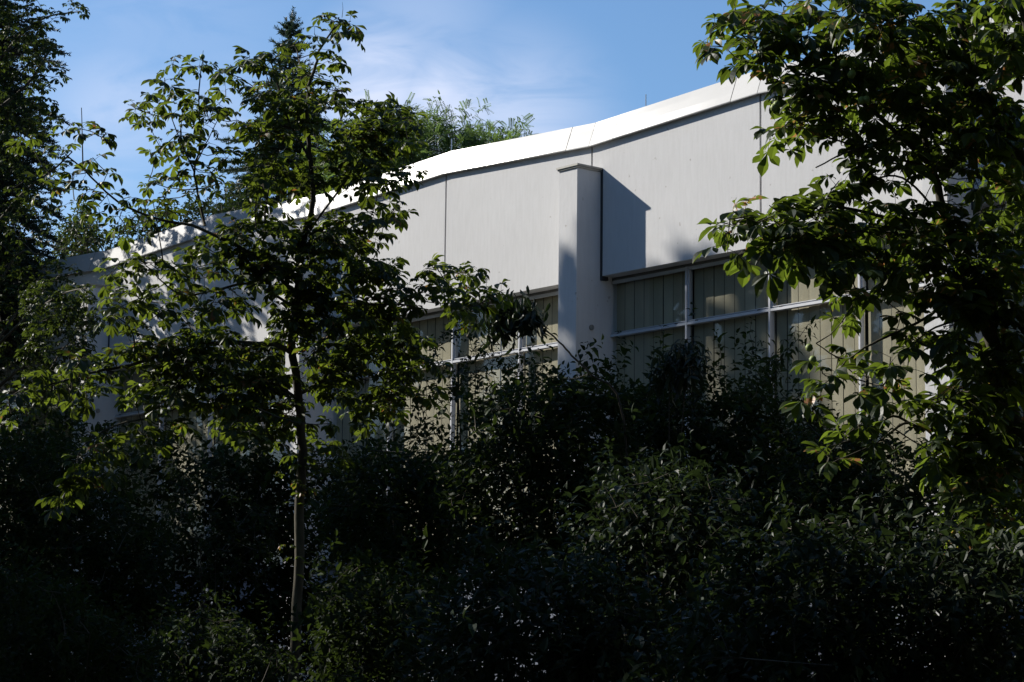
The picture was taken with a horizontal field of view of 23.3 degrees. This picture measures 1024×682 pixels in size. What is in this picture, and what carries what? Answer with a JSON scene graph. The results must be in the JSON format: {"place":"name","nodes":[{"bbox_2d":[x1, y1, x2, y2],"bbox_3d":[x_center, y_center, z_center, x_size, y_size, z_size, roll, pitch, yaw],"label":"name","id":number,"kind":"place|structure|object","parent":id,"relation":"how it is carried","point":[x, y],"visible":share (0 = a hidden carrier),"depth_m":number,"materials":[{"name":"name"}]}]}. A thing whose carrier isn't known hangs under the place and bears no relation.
{"place":"outdoors","nodes":[
{"label":"outdoors","id":0,"kind":"place"},
{"bbox_2d":[0,0,995,258],"label":"sky","id":1,"kind":"structure","parent":0,"point":[562,63],"materials":[{"name":"blue"}]},
{"bbox_3d":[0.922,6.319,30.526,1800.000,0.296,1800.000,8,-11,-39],"label":"ground","id":2,"kind":"structure","parent":0,"visible":0},
{"bbox_2d":[0,0,73,371],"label":"conifer tree","id":3,"kind":"object","parent":2,"relation":"on","point":[30,243],"visible":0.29,"depth_m":43.37,"materials":[{"name":"green plant"}]},
{"bbox_2d":[0,0,105,681],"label":"chestnut tree","id":4,"kind":"object","parent":2,"relation":"on","point":[52,323],"visible":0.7,"depth_m":40.13,"materials":[{"name":"green plant"}]},
{"bbox_2d":[49,198,114,258],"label":"broadleaf tree","id":5,"kind":"object","parent":2,"relation":"on","point":[90,240],"visible":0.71,"depth_m":45.60,"materials":[{"name":"green plant"}]},
{"bbox_2d":[0,379,176,681],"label":"bush","id":6,"kind":"object","parent":2,"relation":"on","point":[58,425],"visible":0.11,"depth_m":32.91,"materials":[{"name":"green plant"}]},
{"bbox_2d":[0,405,184,672],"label":"bush","id":7,"kind":"object","parent":2,"relation":"on","point":[97,550],"visible":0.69,"depth_m":26.65,"materials":[{"name":"green plant"}]},
{"bbox_2d":[104,181,248,249],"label":"broadleaf tree","id":8,"kind":"object","parent":2,"relation":"on","point":[191,209],"visible":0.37,"depth_m":46.70,"materials":[{"name":"green plant"}]},
{"bbox_2d":[158,465,282,681],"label":"twiggy shrub","id":9,"kind":"object","parent":2,"relation":"on","point":[198,571],"visible":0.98,"depth_m":26.90,"materials":[{"name":"green plant"}]},
{"bbox_2d":[123,583,318,681],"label":"bush","id":10,"kind":"object","parent":2,"relation":"on","point":[230,641],"visible":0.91,"depth_m":19.68,"materials":[{"name":"green plant"}]},
{"bbox_2d":[0,2,514,681],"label":"chestnut tree","id":11,"kind":"object","parent":2,"relation":"on","point":[260,382],"visible":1,"depth_m":19.81,"materials":[{"name":"green plant"}]},
{"bbox_2d":[104,416,411,681],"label":"bush","id":12,"kind":"object","parent":2,"relation":"on","point":[281,580],"visible":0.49,"depth_m":28.25,"materials":[{"name":"green plant"}]},
{"bbox_2d":[205,6,353,214],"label":"spruce tree","id":13,"kind":"object","parent":2,"relation":"on","point":[289,28],"visible":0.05,"depth_m":51.41,"materials":[{"name":"green plant"}]},
{"bbox_2d":[274,529,483,681],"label":"bush","id":14,"kind":"object","parent":2,"relation":"on","point":[358,652],"visible":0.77,"depth_m":18.05,"materials":[{"name":"green plant"}]},
{"bbox_2d":[294,404,502,679],"bbox_3d":[-1.125,2.897,23.724,2.066,4.695,3.531,1,-9,0],"label":"bush","id":15,"kind":"object","parent":2,"relation":"on","point":[355,511],"visible":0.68,"depth_m":23.54,"materials":[{"name":"green plant"}]},
{"bbox_2d":[286,89,534,200],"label":"locust tree","id":16,"kind":"object","parent":2,"relation":"on","point":[469,137],"visible":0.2,"depth_m":49.62,"materials":[{"name":"green plant"}]},
{"bbox_2d":[362,324,586,675],"bbox_3d":[-0.445,2.598,24.789,2.376,5.627,1.874,-1,-9,14],"label":"honeysuckle shrub","id":17,"kind":"object","parent":2,"relation":"on","point":[453,390],"visible":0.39,"depth_m":24.89,"materials":[{"name":"green plant"}]},
{"bbox_2d":[338,383,652,681],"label":"bush","id":18,"kind":"object","parent":2,"relation":"on","point":[386,431],"visible":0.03,"depth_m":26.39,"materials":[{"name":"green plant"}]},
{"bbox_2d":[0,9,1023,681],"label":"hall building","id":19,"kind":"structure","parent":2,"relation":"on","point":[590,233],"depth_m":31.44,"materials":[{"name":"paint"}]},
{"bbox_2d":[0,394,24,573],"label":"window","id":20,"kind":"structure","parent":19,"relation":"in","point":[6,399],"depth_m":43.47,"materials":[{"name":"metal"}]},
{"bbox_2d":[17,386,64,579],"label":"window","id":21,"kind":"structure","parent":19,"relation":"in","point":[44,416],"depth_m":42.62,"materials":[{"name":"metal"}]},
{"bbox_2d":[61,383,73,468],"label":"window","id":22,"kind":"structure","parent":19,"relation":"in","point":[63,414],"depth_m":41.94,"materials":[{"name":"metal"}]},
{"bbox_2d":[115,368,165,576],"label":"window","id":23,"kind":"structure","parent":19,"relation":"in","point":[135,415],"depth_m":40.18,"materials":[{"name":"metal"}]},
{"bbox_2d":[158,361,215,574],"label":"window","id":24,"kind":"structure","parent":19,"relation":"in","point":[175,413],"depth_m":38.93,"materials":[{"name":"glass"}]},
{"bbox_2d":[207,347,265,571],"bbox_3d":[-4.200,1.822,37.819,0.116,3.383,1.411,8,-11,-39],"label":"window","id":25,"kind":"structure","parent":19,"relation":"in","point":[229,365],"depth_m":38.10,"materials":[{"name":"glass"}]},
{"bbox_2d":[260,343,285,565],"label":"window","id":26,"kind":"structure","parent":19,"relation":"in","point":[276,455],"depth_m":37.16,"materials":[{"name":"glass"}]},
{"bbox_2d":[334,324,393,562],"bbox_3d":[-2.158,1.477,35.418,0.116,3.383,1.411,8,-11,-39],"label":"window","id":27,"kind":"structure","parent":19,"relation":"in","point":[346,418],"depth_m":35.61,"materials":[{"name":"glass"}]},
{"bbox_2d":[389,311,457,553],"bbox_3d":[-1.247,1.324,34.347,0.116,3.383,1.411,8,-11,-39],"label":"window","id":28,"kind":"structure","parent":19,"relation":"in","point":[445,355],"depth_m":34.42,"materials":[{"name":"metal"}]},
{"bbox_2d":[452,299,523,542],"bbox_3d":[-0.335,1.170,33.276,0.116,3.383,1.411,8,-11,-39],"label":"window","id":29,"kind":"structure","parent":19,"relation":"in","point":[464,346],"depth_m":33.61,"materials":[{"name":"metal"}]},
{"bbox_2d":[519,291,557,532],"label":"window","id":30,"kind":"structure","parent":19,"relation":"in","point":[552,321],"depth_m":32.62,"materials":[{"name":"glass"}]},
{"bbox_2d":[610,267,684,511],"bbox_3d":[1.707,0.825,30.876,0.116,3.383,1.411,8,-11,-39],"label":"window","id":31,"kind":"structure","parent":19,"relation":"in","point":[674,280],"depth_m":31.13,"materials":[{"name":"metal"}]},
{"bbox_2d":[687,256,774,486],"bbox_3d":[2.619,0.672,29.805,0.117,3.383,1.411,8,-11,-39],"label":"window","id":32,"kind":"structure","parent":19,"relation":"in","point":[708,277],"depth_m":30.05,"materials":[{"name":"metal"}]},
{"bbox_2d":[770,239,865,518],"bbox_3d":[3.531,0.518,28.734,0.118,3.383,1.411,8,-11,-39],"label":"window","id":33,"kind":"structure","parent":19,"relation":"in","point":[808,306],"depth_m":28.97,"materials":[{"name":"metal"}]},
{"bbox_2d":[861,227,926,521],"bbox_3d":[4.442,0.364,27.662,0.117,3.383,1.411,8,-11,-39],"label":"window","id":34,"kind":"structure","parent":19,"relation":"in","point":[876,329],"depth_m":27.94,"materials":[{"name":"metal"}]},
{"bbox_2d":[983,207,1023,514],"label":"window","id":35,"kind":"structure","parent":19,"relation":"in","point":[1022,303],"depth_m":26.65,"materials":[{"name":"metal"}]},
{"bbox_2d":[414,330,675,680],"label":"elder shrub","id":36,"kind":"object","parent":2,"relation":"on","point":[562,425],"visible":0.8,"depth_m":22.07,"materials":[{"name":"green plant"}]},
{"bbox_2d":[383,502,710,681],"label":"dogwood shrub","id":37,"kind":"object","parent":2,"relation":"on","point":[559,653],"visible":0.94,"depth_m":14.67,"materials":[{"name":"green plant"}]},
{"bbox_2d":[467,285,629,506],"bbox_3d":[0.342,2.192,21.223,1.657,5.360,0.571,2,-9,-8],"label":"drooping shrub","id":38,"kind":"object","parent":2,"relation":"on","point":[525,321],"visible":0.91,"depth_m":21.46,"materials":[{"name":"green plant"}]},
{"bbox_2d":[527,400,800,681],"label":"dogwood shrub","id":39,"kind":"object","parent":2,"relation":"on","point":[656,519],"visible":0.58,"depth_m":16.59,"materials":[{"name":"green plant"}]},
{"bbox_2d":[645,336,714,681],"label":"tree","id":40,"kind":"object","parent":2,"relation":"on","point":[680,371],"visible":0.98,"depth_m":21.88,"materials":[{"name":"green plant"}]},
{"bbox_2d":[583,302,848,586],"bbox_3d":[1.969,2.350,23.104,2.648,5.659,4.018,1,-9,-1],"label":"bush","id":41,"kind":"object","parent":2,"relation":"on","point":[752,420],"visible":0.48,"depth_m":23.15,"materials":[{"name":"green plant"}]},
{"bbox_2d":[743,315,817,626],"bbox_3d":[2.658,2.524,24.210,0.772,5.664,0.766,-4,-10,27],"label":"drooping shrub","id":42,"kind":"object","parent":2,"relation":"on","point":[778,365],"visible":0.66,"depth_m":24.50,"materials":[{"name":"green plant"}]},
{"bbox_2d":[594,381,1023,681],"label":"bush","id":43,"kind":"object","parent":2,"relation":"on","point":[979,639],"visible":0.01,"depth_m":24.36,"materials":[{"name":"green plant"}]},
{"bbox_2d":[620,478,1023,681],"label":"dogwood shrub","id":44,"kind":"object","parent":2,"relation":"on","point":[868,655],"visible":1,"depth_m":12.60,"materials":[{"name":"green plant"}]},
{"bbox_2d":[692,0,1023,554],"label":"chestnut tree","id":45,"kind":"object","parent":2,"relation":"on","point":[832,249],"visible":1,"depth_m":14.22,"materials":[{"name":"green plant"}]},
{"bbox_2d":[746,383,1023,681],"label":"bush","id":46,"kind":"object","parent":2,"relation":"on","point":[874,473],"visible":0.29,"depth_m":21.12,"materials":[{"name":"green plant"}]}
]}

